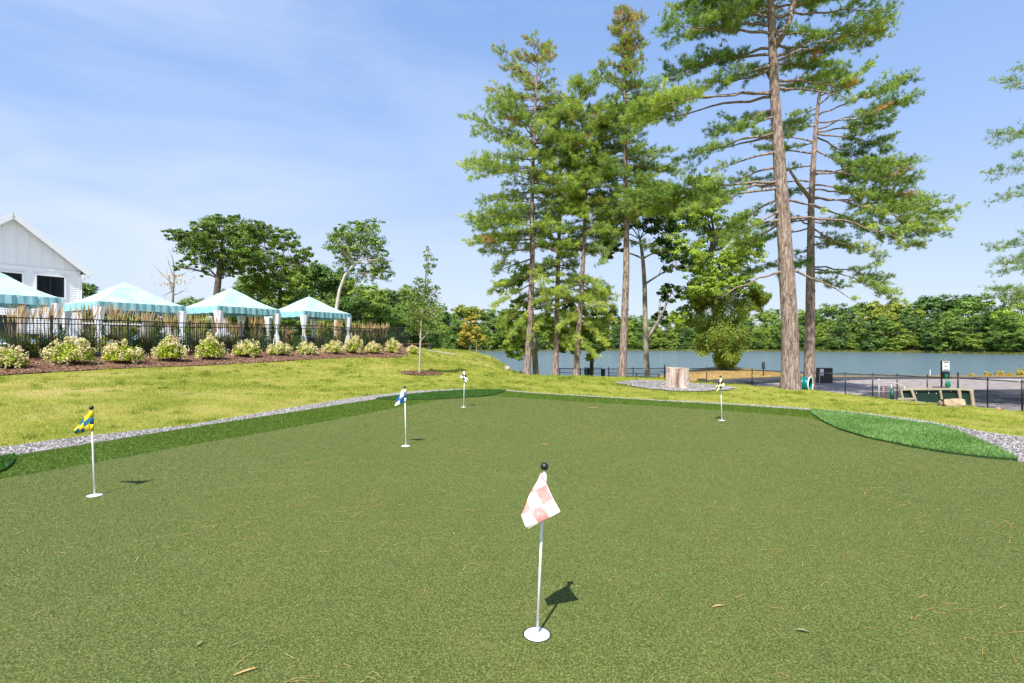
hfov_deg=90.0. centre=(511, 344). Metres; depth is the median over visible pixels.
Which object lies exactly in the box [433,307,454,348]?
broadleaf tree
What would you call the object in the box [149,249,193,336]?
bare tree
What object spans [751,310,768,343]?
broadleaf tree
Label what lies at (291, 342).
feather grass
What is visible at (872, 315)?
broadleaf tree
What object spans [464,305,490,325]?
broadleaf tree
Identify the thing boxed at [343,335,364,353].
hydrangea
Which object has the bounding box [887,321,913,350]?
broadleaf tree
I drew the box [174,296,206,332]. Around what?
broadleaf tree
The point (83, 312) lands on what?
feather grass
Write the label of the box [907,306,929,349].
broadleaf tree
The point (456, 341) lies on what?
waterside bush
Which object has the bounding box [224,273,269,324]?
broadleaf tree
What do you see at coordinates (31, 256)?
clubhouse
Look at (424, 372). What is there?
mulch chips
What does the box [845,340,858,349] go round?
waterside bush
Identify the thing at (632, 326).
broadleaf tree
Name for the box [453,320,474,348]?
broadleaf tree
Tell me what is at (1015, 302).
broadleaf tree
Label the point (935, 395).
agility ramp
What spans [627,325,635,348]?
broadleaf tree
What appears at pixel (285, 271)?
oak tree
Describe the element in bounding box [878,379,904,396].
jump hurdle
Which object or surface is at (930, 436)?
turf patch
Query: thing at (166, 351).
hydrangea
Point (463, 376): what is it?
practice flag
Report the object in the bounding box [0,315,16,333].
window
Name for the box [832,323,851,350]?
broadleaf tree
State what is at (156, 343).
shrub
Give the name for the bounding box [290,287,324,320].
broadleaf tree
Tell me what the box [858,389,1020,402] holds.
asphalt path
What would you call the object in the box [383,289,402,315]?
broadleaf tree
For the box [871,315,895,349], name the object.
broadleaf tree
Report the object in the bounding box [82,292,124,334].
broadleaf tree
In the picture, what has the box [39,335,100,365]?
hydrangea
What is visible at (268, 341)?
shrub
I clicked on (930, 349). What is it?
waterside bush
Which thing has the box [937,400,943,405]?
boulder
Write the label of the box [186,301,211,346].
broadleaf tree
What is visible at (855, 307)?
broadleaf tree
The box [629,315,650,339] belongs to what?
broadleaf tree
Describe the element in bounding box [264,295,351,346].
pool cabana
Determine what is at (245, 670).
wood chip
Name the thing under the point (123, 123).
sky
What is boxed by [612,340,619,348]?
waterside bush
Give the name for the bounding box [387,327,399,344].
shrub
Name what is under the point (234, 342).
feather grass
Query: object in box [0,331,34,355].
shrub
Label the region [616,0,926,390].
pine tree
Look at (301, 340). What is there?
shrub
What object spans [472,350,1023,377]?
lake water
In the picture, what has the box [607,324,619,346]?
broadleaf tree
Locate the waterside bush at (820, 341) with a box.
[815,337,828,349]
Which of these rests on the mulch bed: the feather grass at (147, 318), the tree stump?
the feather grass at (147, 318)
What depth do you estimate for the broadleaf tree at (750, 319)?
269.77 m
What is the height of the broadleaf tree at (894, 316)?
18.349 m
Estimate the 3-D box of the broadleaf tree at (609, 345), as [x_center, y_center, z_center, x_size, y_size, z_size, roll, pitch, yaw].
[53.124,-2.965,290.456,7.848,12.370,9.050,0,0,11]
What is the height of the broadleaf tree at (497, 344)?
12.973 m
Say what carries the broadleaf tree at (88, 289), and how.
on the ground at (203, 403)
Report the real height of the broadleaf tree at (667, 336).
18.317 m
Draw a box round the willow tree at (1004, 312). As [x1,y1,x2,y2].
[981,309,1023,351]
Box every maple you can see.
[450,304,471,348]
[457,314,486,350]
[476,322,489,352]
[495,264,587,374]
[559,305,620,375]
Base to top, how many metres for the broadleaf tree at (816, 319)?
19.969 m
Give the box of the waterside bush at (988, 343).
[977,332,1001,351]
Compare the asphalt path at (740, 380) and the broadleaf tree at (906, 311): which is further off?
the broadleaf tree at (906, 311)
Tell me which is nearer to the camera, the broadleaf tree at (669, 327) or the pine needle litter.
the pine needle litter
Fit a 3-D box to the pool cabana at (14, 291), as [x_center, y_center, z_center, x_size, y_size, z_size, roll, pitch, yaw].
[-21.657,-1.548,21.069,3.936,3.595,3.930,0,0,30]
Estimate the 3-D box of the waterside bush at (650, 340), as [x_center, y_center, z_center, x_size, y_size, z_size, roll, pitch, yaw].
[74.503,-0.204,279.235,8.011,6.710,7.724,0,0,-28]
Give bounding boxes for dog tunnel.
[801,377,812,389]
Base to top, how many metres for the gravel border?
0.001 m
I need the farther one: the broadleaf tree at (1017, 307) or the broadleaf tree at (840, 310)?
the broadleaf tree at (840, 310)
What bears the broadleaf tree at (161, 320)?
on the ground at (203, 403)
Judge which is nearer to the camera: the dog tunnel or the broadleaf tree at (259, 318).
the dog tunnel
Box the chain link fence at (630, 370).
[563,365,1023,411]
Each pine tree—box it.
[454,29,585,374]
[518,105,620,375]
[538,70,622,375]
[575,2,684,376]
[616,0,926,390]
[727,52,970,389]
[977,62,1023,305]
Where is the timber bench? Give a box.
[407,343,431,348]
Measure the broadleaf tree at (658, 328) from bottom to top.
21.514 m
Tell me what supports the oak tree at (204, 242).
on the ground at (203, 403)
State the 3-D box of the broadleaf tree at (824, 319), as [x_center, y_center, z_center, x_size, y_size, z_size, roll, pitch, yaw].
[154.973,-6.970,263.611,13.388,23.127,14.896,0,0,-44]
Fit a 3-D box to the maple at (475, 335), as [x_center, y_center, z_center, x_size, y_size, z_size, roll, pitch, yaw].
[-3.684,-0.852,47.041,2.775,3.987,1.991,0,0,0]
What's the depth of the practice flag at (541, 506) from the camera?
2.16 m
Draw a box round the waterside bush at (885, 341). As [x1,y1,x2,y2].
[876,338,890,349]
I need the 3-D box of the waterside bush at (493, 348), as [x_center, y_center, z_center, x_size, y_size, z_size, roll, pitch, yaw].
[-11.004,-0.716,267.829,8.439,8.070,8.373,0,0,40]
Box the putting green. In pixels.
[0,396,1023,682]
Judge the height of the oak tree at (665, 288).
11.218 m
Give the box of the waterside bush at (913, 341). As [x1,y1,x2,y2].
[907,336,923,350]
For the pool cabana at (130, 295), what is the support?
on the terrace paving
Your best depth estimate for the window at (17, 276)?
35.80 m
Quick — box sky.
[0,0,1023,338]
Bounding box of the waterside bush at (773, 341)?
[767,339,780,349]
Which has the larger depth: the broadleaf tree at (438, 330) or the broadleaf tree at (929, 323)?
the broadleaf tree at (929, 323)
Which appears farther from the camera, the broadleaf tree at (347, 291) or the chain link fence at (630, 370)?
the broadleaf tree at (347, 291)
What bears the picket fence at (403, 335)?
on the ground at (203, 403)
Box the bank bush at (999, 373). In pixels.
[994,369,1004,375]
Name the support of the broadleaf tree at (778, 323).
on the ground at (203, 403)
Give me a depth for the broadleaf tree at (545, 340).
283.15 m
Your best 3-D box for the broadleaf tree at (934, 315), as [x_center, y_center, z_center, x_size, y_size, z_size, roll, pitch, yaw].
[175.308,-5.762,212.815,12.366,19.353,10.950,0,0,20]
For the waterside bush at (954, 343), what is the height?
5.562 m
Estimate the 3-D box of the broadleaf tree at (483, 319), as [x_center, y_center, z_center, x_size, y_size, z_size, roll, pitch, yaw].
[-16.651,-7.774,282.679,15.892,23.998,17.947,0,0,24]
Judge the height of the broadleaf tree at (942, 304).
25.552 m
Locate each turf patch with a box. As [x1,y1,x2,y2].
[0,452,15,471]
[375,388,505,400]
[810,408,1017,460]
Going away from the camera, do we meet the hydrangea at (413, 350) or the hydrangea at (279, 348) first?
the hydrangea at (279, 348)
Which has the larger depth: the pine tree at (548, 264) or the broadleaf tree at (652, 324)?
the broadleaf tree at (652, 324)
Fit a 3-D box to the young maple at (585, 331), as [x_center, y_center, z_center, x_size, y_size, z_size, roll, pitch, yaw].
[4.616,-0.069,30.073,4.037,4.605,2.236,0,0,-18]
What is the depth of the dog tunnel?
20.36 m
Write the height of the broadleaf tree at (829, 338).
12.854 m
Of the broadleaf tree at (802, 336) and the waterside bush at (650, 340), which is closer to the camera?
the broadleaf tree at (802, 336)
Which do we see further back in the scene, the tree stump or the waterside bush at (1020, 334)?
the waterside bush at (1020, 334)
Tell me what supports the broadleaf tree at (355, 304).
on the ground at (203, 403)
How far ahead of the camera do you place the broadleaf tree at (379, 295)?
77.21 m
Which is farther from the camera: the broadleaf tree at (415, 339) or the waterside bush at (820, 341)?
the waterside bush at (820, 341)
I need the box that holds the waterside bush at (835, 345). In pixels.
[829,340,842,349]
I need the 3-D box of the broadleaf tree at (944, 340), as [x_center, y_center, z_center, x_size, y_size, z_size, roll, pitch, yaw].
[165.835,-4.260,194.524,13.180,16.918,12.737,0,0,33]
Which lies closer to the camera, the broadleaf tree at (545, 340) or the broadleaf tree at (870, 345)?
the broadleaf tree at (870, 345)
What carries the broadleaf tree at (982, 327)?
on the ground at (203, 403)
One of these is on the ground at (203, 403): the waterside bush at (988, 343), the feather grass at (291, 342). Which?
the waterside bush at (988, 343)
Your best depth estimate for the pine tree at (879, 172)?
25.88 m
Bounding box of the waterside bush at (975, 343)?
[962,332,987,351]
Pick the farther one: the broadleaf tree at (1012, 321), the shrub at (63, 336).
the broadleaf tree at (1012, 321)
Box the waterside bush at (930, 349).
[923,340,936,350]
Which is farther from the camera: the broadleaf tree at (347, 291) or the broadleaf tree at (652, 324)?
the broadleaf tree at (652, 324)
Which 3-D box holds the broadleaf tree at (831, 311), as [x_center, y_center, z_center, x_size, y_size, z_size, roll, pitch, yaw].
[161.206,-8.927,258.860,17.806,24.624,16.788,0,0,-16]
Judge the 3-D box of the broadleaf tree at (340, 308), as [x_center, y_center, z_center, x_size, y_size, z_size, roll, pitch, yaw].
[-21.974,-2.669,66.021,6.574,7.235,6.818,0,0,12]
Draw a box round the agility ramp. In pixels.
[897,388,974,405]
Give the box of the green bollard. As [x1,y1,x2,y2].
[890,388,893,398]
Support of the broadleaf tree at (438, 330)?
on the ground at (203, 403)
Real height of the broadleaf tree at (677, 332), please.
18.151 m
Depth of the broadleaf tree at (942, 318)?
204.13 m
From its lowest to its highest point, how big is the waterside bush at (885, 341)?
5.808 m
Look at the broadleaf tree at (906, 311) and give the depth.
224.32 m
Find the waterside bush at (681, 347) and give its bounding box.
[676,340,685,349]
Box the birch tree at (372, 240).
[321,218,395,335]
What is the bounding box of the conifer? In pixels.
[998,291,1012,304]
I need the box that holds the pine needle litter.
[3,399,1023,682]
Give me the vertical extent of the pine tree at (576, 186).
16.554 m
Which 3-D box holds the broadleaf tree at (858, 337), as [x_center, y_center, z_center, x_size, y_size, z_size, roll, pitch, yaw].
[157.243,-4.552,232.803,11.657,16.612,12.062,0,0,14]
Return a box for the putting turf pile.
[0,396,1023,682]
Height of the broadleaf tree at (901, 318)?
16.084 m
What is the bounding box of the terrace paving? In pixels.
[5,349,227,355]
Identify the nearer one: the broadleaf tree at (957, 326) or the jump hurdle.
the jump hurdle
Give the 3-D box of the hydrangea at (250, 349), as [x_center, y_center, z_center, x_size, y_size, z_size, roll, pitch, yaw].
[-11.278,0.151,21.783,1.303,0.861,1.151,0,0,36]
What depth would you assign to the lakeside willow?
48.62 m
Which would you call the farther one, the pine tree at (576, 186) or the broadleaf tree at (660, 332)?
the broadleaf tree at (660, 332)
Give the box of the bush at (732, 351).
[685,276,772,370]
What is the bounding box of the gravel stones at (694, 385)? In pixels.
[616,379,736,390]
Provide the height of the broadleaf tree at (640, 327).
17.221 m
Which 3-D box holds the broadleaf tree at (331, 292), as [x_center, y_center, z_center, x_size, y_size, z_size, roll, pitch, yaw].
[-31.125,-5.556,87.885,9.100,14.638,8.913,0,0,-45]
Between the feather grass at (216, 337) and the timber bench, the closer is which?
the feather grass at (216, 337)
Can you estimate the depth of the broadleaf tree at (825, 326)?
246.62 m
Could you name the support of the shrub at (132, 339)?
on the mulch bed
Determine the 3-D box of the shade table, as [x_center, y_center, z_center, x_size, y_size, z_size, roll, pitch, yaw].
[-24.500,-0.527,31.000,0.800,1.555,4.200,0,0,33]
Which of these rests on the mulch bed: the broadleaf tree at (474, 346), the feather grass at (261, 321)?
the feather grass at (261, 321)
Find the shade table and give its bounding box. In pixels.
[60,322,143,334]
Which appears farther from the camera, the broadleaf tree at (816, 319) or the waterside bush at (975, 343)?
the broadleaf tree at (816, 319)
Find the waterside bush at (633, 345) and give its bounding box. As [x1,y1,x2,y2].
[629,341,637,348]
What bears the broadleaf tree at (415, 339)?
on the ground at (203, 403)
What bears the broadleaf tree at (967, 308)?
on the ground at (203, 403)
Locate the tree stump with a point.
(677, 377)
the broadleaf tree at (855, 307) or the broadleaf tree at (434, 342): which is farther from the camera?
the broadleaf tree at (855, 307)
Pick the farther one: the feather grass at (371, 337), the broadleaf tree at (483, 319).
the broadleaf tree at (483, 319)
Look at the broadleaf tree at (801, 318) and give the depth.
254.06 m
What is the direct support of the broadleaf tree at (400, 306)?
on the ground at (203, 403)
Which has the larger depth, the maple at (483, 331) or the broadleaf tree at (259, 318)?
the broadleaf tree at (259, 318)
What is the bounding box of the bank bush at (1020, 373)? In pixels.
[1015,367,1023,375]
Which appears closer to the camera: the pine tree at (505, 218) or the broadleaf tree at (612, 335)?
the pine tree at (505, 218)
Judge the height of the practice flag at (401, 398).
0.764 m
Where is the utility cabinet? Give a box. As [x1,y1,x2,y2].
[816,368,832,382]
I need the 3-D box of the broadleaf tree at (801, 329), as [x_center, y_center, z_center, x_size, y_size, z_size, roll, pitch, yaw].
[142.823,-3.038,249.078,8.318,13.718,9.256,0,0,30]
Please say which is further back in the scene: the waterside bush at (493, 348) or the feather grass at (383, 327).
the waterside bush at (493, 348)
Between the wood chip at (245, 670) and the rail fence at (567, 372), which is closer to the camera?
the wood chip at (245, 670)
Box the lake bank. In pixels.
[662,367,1022,380]
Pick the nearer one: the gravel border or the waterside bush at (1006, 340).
the gravel border
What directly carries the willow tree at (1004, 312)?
on the ground at (203, 403)
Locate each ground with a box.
[0,346,1023,446]
[746,376,1023,410]
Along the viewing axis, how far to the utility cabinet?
35.75 m
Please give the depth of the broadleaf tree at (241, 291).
74.49 m
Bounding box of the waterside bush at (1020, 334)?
[1006,331,1023,351]
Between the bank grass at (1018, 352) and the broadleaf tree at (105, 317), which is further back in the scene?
the bank grass at (1018, 352)
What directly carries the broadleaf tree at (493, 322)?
on the ground at (203, 403)
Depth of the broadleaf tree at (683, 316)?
294.62 m
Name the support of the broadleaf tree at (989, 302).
on the ground at (203, 403)
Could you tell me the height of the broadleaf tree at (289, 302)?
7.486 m
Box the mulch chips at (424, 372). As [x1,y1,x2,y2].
[400,370,442,374]
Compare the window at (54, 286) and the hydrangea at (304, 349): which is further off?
the window at (54, 286)
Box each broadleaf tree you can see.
[82,282,104,336]
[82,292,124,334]
[103,314,130,334]
[120,314,160,334]
[150,315,170,346]
[163,299,195,339]
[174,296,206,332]
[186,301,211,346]
[221,287,254,335]
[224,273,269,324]
[224,317,262,336]
[237,303,272,335]
[252,316,291,340]
[257,269,280,329]
[263,305,301,345]
[264,270,313,307]
[279,260,335,331]
[284,296,305,337]
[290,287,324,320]
[291,262,352,336]
[291,297,331,339]
[318,272,356,297]
[322,274,363,331]
[322,296,367,340]
[340,296,378,345]
[344,282,378,341]
[351,302,398,345]
[361,285,398,343]
[378,308,412,345]
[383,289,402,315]
[390,285,430,346]
[392,301,419,334]
[399,321,430,347]
[404,295,441,347]
[413,314,437,347]
[426,302,445,348]
[429,320,442,348]
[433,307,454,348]
[437,322,452,348]
[440,310,454,346]
[447,322,461,348]
[448,313,461,348]
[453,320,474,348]
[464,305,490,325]
[467,326,485,348]
[473,309,495,331]
[482,326,495,349]
[484,318,499,348]
[485,308,508,333]
[495,329,506,348]
[536,330,544,347]
[541,329,552,350]
[543,322,553,343]
[603,330,611,347]
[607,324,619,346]
[611,324,620,346]
[627,321,638,347]
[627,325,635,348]
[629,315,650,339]
[633,321,650,344]
[634,332,642,348]
[642,327,659,348]
[648,320,661,347]
[649,318,661,337]
[653,329,665,348]
[658,321,675,346]
[659,315,674,339]
[664,330,679,349]
[670,318,686,347]
[671,312,687,334]
[674,325,690,348]
[683,318,696,347]
[686,329,699,348]
[730,315,751,337]
[740,322,753,348]
[741,316,765,348]
[750,329,765,348]
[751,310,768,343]
[752,313,776,347]
[761,329,774,348]
[762,308,780,346]
[767,319,780,340]
[769,320,780,349]
[778,322,803,349]
[798,313,819,332]
[799,325,804,346]
[802,309,828,325]
[815,303,840,335]
[815,312,826,335]
[815,325,825,348]
[821,317,836,342]
[823,325,835,349]
[829,312,854,341]
[832,303,852,348]
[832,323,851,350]
[842,308,875,340]
[844,302,878,325]
[846,317,872,349]
[855,321,883,350]
[859,309,893,349]
[860,300,885,316]
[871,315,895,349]
[875,302,910,347]
[882,312,900,348]
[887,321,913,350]
[889,314,915,347]
[898,300,928,327]
[901,316,925,349]
[905,294,950,332]
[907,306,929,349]
[915,307,945,348]
[920,318,942,350]
[925,294,960,321]
[926,311,964,352]
[931,308,956,347]
[940,297,991,349]
[945,315,973,351]
[946,294,986,316]
[961,316,988,349]
[965,292,995,348]
[966,312,992,332]
[980,305,1021,338]
[983,321,1006,346]
[989,314,1023,351]
[995,301,1023,350]
[1006,295,1023,318]
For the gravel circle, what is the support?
on the ground at (203, 403)
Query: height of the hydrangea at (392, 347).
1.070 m
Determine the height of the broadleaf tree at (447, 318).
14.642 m
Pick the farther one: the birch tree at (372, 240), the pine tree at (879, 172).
the birch tree at (372, 240)
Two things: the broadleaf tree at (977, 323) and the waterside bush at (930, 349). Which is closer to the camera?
the broadleaf tree at (977, 323)
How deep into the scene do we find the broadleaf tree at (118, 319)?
94.36 m
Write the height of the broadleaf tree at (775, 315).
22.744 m
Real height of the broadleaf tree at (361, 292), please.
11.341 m
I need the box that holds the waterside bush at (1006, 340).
[993,334,1020,351]
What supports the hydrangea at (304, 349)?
on the mulch bed
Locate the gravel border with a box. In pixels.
[0,389,1023,461]
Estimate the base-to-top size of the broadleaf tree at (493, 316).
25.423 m
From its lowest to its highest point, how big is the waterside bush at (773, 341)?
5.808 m
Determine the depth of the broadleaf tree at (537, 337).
281.71 m
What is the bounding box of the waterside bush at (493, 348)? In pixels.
[489,336,498,349]
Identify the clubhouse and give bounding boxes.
[0,212,91,343]
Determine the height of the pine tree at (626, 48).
19.867 m
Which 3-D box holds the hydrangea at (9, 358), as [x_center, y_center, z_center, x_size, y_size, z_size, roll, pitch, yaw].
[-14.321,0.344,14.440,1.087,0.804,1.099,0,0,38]
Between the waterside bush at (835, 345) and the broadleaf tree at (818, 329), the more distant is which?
the broadleaf tree at (818, 329)
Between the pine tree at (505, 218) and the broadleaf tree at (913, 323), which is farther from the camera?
the broadleaf tree at (913, 323)
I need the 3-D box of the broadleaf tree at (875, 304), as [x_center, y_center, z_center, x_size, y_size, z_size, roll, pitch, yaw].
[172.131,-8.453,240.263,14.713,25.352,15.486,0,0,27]
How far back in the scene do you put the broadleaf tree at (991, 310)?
184.60 m
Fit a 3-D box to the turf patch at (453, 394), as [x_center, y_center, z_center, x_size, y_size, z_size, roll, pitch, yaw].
[-1.484,1.220,12.693,1.725,0.075,3.559,0,0,38]
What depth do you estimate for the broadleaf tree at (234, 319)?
63.17 m
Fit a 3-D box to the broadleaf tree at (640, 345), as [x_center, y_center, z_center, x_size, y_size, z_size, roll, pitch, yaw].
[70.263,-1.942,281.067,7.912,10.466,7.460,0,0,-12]
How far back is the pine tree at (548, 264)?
27.35 m
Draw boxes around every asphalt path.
[695,376,1023,383]
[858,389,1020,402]
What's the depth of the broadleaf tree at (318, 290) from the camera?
79.74 m
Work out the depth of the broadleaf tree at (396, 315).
67.31 m
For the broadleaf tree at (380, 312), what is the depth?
63.22 m
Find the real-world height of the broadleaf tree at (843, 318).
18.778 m
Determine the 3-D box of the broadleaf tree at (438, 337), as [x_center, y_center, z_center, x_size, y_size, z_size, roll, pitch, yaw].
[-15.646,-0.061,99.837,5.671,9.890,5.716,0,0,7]
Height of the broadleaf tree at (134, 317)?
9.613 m
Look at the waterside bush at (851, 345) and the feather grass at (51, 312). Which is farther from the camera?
the waterside bush at (851, 345)
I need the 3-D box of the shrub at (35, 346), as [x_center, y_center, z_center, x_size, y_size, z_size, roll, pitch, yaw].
[-15.623,0.056,16.881,0.890,0.812,0.924,0,0,-36]
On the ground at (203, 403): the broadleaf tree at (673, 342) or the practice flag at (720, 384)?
the broadleaf tree at (673, 342)
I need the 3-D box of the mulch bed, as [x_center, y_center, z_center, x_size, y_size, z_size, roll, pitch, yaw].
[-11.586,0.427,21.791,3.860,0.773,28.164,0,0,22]
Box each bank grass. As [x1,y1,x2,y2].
[456,348,1023,354]
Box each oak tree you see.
[160,213,272,336]
[235,225,318,341]
[587,180,695,377]
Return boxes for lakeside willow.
[653,174,768,370]
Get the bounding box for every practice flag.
[73,406,103,497]
[395,386,410,446]
[460,371,467,407]
[521,462,559,642]
[716,376,725,420]
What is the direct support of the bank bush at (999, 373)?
on the lake bank
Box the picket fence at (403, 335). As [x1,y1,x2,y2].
[0,315,406,358]
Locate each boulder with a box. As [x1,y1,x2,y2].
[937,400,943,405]
[943,398,965,407]
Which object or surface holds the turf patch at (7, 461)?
on the fringe turf base at (75, 454)
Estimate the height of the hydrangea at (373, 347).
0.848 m
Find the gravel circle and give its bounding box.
[619,380,732,390]
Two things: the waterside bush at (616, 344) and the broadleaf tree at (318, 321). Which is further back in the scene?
the waterside bush at (616, 344)
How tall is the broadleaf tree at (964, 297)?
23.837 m
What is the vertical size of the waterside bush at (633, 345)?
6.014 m
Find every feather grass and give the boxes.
[0,301,36,355]
[27,301,70,357]
[70,301,110,355]
[101,301,136,348]
[132,308,158,354]
[152,312,181,349]
[186,314,211,353]
[210,315,231,352]
[227,320,243,350]
[245,314,268,349]
[281,326,295,348]
[312,321,327,347]
[330,320,343,345]
[349,321,364,341]
[363,320,378,342]
[378,322,389,344]
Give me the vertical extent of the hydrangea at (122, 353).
0.912 m
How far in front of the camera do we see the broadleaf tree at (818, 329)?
243.15 m
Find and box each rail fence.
[559,368,580,374]
[608,373,658,376]
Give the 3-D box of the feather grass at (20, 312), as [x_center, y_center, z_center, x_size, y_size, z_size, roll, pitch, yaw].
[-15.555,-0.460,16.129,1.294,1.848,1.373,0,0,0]
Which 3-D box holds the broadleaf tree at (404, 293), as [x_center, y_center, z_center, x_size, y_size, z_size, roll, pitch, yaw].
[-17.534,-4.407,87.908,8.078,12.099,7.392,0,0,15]
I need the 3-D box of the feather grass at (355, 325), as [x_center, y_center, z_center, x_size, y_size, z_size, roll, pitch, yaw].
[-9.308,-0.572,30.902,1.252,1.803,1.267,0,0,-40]
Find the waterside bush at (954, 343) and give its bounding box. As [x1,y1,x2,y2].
[950,338,966,350]
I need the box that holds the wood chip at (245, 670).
[233,667,257,675]
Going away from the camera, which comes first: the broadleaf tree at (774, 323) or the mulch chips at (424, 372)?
the mulch chips at (424, 372)
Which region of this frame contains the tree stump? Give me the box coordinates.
[665,367,689,387]
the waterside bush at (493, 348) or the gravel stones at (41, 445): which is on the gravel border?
the gravel stones at (41, 445)
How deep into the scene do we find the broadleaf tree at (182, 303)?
79.01 m
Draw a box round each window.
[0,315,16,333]
[1,272,21,282]
[37,275,63,297]
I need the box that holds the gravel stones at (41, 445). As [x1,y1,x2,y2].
[0,389,1023,461]
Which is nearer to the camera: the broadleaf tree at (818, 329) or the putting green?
the putting green
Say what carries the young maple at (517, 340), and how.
on the ground at (203, 403)
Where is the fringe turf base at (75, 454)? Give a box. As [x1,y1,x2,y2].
[0,392,946,478]
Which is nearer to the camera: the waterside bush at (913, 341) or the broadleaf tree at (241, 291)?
the broadleaf tree at (241, 291)
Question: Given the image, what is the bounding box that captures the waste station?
[932,361,950,387]
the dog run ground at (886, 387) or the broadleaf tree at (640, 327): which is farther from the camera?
the broadleaf tree at (640, 327)
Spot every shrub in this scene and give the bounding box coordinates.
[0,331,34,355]
[26,336,45,357]
[56,327,70,351]
[95,335,107,351]
[123,326,139,349]
[150,324,167,350]
[173,329,193,352]
[259,331,276,349]
[292,333,309,348]
[323,331,333,344]
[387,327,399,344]
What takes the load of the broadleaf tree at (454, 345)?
on the ground at (203, 403)
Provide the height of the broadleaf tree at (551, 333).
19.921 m
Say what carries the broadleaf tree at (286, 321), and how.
on the ground at (203, 403)
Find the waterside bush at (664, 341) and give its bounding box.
[658,337,670,348]
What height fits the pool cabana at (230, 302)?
3.495 m
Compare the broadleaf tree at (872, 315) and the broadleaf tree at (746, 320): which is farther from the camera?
the broadleaf tree at (746, 320)
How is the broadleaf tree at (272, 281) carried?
on the ground at (203, 403)
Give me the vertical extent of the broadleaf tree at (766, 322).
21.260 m
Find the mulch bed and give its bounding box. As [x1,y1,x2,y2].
[0,346,406,374]
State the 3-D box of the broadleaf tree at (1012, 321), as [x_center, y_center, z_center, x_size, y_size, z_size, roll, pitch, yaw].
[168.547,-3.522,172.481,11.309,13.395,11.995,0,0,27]
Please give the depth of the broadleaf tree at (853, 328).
235.18 m
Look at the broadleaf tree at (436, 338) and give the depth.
95.37 m
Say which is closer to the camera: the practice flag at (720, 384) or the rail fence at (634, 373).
the practice flag at (720, 384)
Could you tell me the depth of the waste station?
24.44 m
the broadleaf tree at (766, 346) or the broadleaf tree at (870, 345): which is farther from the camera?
the broadleaf tree at (766, 346)
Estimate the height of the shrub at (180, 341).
1.090 m
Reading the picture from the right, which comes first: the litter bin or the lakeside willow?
the lakeside willow
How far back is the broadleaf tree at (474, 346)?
260.97 m
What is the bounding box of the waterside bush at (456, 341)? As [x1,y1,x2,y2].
[453,337,466,348]
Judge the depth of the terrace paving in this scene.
18.42 m
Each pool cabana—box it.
[0,272,62,348]
[61,280,186,345]
[184,286,280,344]
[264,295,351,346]
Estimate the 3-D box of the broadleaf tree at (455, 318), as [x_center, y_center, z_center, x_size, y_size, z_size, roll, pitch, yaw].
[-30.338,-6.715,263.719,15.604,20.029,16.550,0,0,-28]
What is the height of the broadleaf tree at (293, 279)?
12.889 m
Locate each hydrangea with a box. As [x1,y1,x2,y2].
[0,343,29,369]
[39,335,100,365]
[101,338,148,363]
[150,333,188,360]
[194,332,228,359]
[231,339,261,357]
[266,340,292,355]
[296,341,318,354]
[321,340,345,353]
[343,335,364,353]
[364,341,382,352]
[384,338,402,353]
[406,345,418,354]
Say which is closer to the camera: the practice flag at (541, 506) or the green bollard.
the practice flag at (541, 506)
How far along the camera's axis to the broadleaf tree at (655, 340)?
279.19 m
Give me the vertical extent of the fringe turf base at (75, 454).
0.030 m
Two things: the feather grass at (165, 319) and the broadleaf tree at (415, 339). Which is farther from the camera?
the broadleaf tree at (415, 339)
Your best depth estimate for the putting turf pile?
3.60 m
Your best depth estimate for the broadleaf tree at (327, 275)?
73.03 m
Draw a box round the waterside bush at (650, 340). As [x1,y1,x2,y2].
[648,338,655,347]
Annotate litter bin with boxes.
[585,368,589,375]
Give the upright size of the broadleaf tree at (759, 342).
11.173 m
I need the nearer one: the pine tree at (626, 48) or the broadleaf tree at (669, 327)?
the pine tree at (626, 48)
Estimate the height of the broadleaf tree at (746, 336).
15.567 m
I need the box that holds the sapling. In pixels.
[398,246,444,372]
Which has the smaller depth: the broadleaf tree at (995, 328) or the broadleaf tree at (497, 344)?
the broadleaf tree at (995, 328)
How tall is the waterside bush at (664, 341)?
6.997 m
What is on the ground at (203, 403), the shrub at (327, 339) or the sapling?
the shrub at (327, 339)
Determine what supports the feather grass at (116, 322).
on the mulch bed

